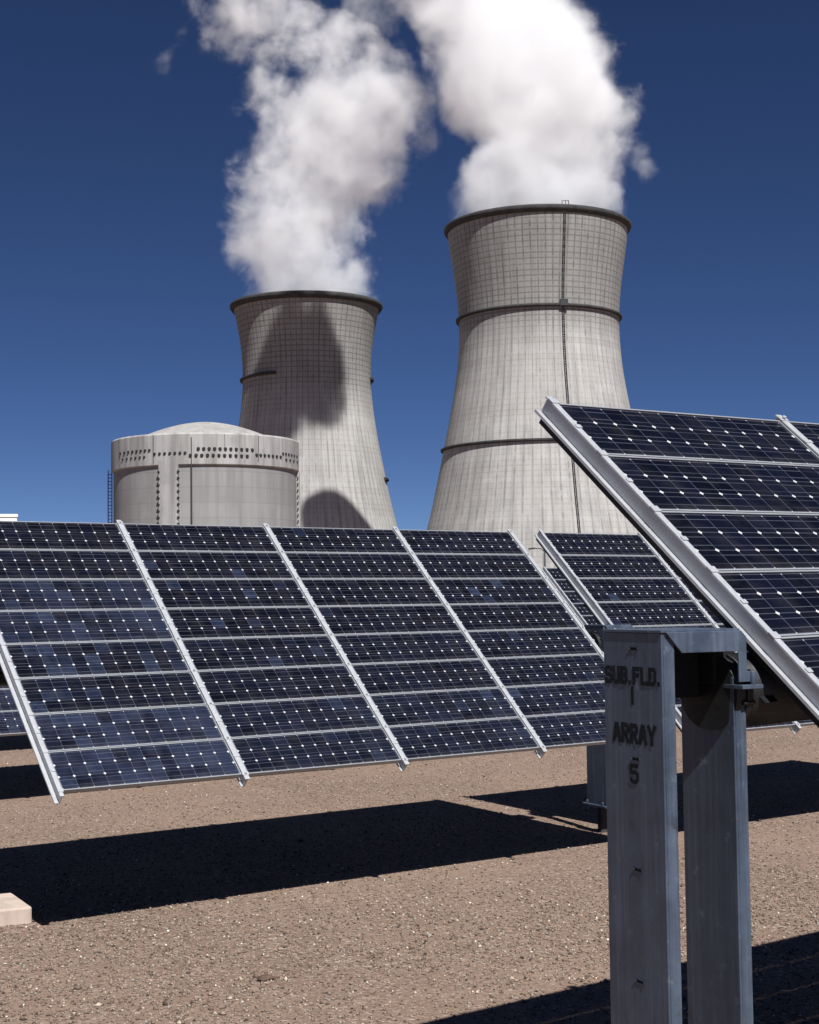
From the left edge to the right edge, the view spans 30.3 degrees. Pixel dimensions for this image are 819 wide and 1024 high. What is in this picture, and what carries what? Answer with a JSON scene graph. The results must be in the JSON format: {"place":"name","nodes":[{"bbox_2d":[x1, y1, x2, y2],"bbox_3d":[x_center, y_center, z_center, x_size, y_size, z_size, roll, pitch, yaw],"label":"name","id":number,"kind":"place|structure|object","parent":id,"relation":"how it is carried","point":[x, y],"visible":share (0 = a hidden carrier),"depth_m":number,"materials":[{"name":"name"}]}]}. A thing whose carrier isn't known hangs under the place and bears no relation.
{"place":"outdoors","nodes":[
{"label":"outdoors","id":0,"kind":"place"},
{"bbox_2d":[0,514,17,520],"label":"building","id":1,"kind":"structure","parent":0,"point":[8,517],"depth_m":259.99,"materials":[{"name":"metal"}]},
{"bbox_2d":[108,422,299,526],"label":"reactor building","id":2,"kind":"structure","parent":0,"point":[208,473],"depth_m":313.62,"materials":[{"name":"concrete"}]},
{"bbox_2d":[0,520,605,803],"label":"solar array","id":3,"kind":"object","parent":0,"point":[135,655],"visible":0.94,"depth_m":10.73,"materials":[{"name":"glass"}]},
{"bbox_2d":[230,290,397,528],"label":"cooling tower","id":4,"kind":"structure","parent":0,"point":[306,380],"depth_m":569.98,"materials":[{"name":"concrete"}]},
{"bbox_2d":[0,725,818,1023],"bbox_3d":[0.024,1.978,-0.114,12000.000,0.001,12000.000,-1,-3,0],"label":"ground","id":5,"kind":"structure","parent":0,"point":[466,866],"depth_m":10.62,"materials":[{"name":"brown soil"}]},
{"bbox_2d":[0,893,31,925],"bbox_3d":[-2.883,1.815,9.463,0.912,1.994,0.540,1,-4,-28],"label":"concrete block","id":6,"kind":"object","parent":5,"relation":"on","point":[14,910],"visible":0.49,"depth_m":9.38,"materials":[{"name":"concrete"}]},
{"bbox_2d":[256,974,276,980],"bbox_3d":[-0.750,2.431,7.906,0.101,0.027,0.057,2,-4,-34],"label":"rock","id":7,"kind":"object","parent":5,"relation":"on","point":[264,977],"visible":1,"depth_m":7.89,"materials":[{"name":"brown stone"}]},
{"bbox_2d":[528,547,545,566],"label":"street lamp","id":8,"kind":"object","parent":5,"relation":"on","point":[544,555],"visible":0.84,"depth_m":189.89,"materials":[{"name":"metal"}]},
{"bbox_2d":[583,624,632,832],"bbox_3d":[1.715,1.956,12.852,0.379,1.994,0.342,1,-4,-28],"label":"support post","id":9,"kind":"object","parent":5,"relation":"on","point":[596,778],"visible":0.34,"depth_m":12.75,"materials":[{"name":"metal"}]},
{"bbox_2d":[602,627,762,1023],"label":"support post","id":10,"kind":"object","parent":5,"relation":"on","point":[651,675],"visible":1,"depth_m":4.42,"materials":[{"name":"metal"}]},
{"bbox_2d":[534,396,818,730],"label":"solar array","id":11,"kind":"object","parent":10,"relation":"on","point":[720,514],"visible":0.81,"depth_m":5.03,"materials":[{"name":"glass"}]},
{"bbox_3d":[-5.550,2.259,14.982,0.379,1.806,0.342,1,-4,-28],"label":"support post","id":12,"kind":"object","parent":5,"relation":"on","visible":0},
{"bbox_2d":[0,685,26,736],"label":"solar array","id":13,"kind":"object","parent":12,"relation":"on","point":[11,723],"depth_m":15.10,"materials":[{"name":"glass"}]},
{"bbox_3d":[2.659,2.717,25.717,0.379,1.932,0.342,1,-4,-28],"label":"support post","id":14,"kind":"object","parent":5,"relation":"on","visible":0},
{"bbox_2d":[541,567,598,625],"bbox_3d":[4.364,1.944,27.004,4.010,0.356,2.532,2,39,-36],"label":"solar array","id":15,"kind":"object","parent":14,"relation":"on","point":[570,597],"visible":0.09,"depth_m":26.20,"materials":[{"name":"glass"}]},
{"bbox_2d":[0,0,818,529],"label":"sky","id":16,"kind":"structure","parent":0,"point":[165,164],"materials":[{"name":"blue"}]},
{"bbox_2d":[427,200,637,570],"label":"cooling tower","id":17,"kind":"structure","parent":0,"point":[538,292],"depth_m":535.56,"materials":[{"name":"concrete"}]},
{"bbox_3d":[5.886,2.084,15.929,0.379,1.994,0.342,1,-4,-28],"label":"support post","id":18,"kind":"object","parent":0,"visible":0},
{"bbox_2d":[534,530,814,733],"bbox_3d":[3.669,1.158,14.325,5.260,0.356,2.532,2,39,-36],"label":"solar array","id":19,"kind":"object","parent":18,"relation":"on","point":[635,580],"visible":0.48,"depth_m":13.46,"materials":[{"name":"glass"}]}
]}

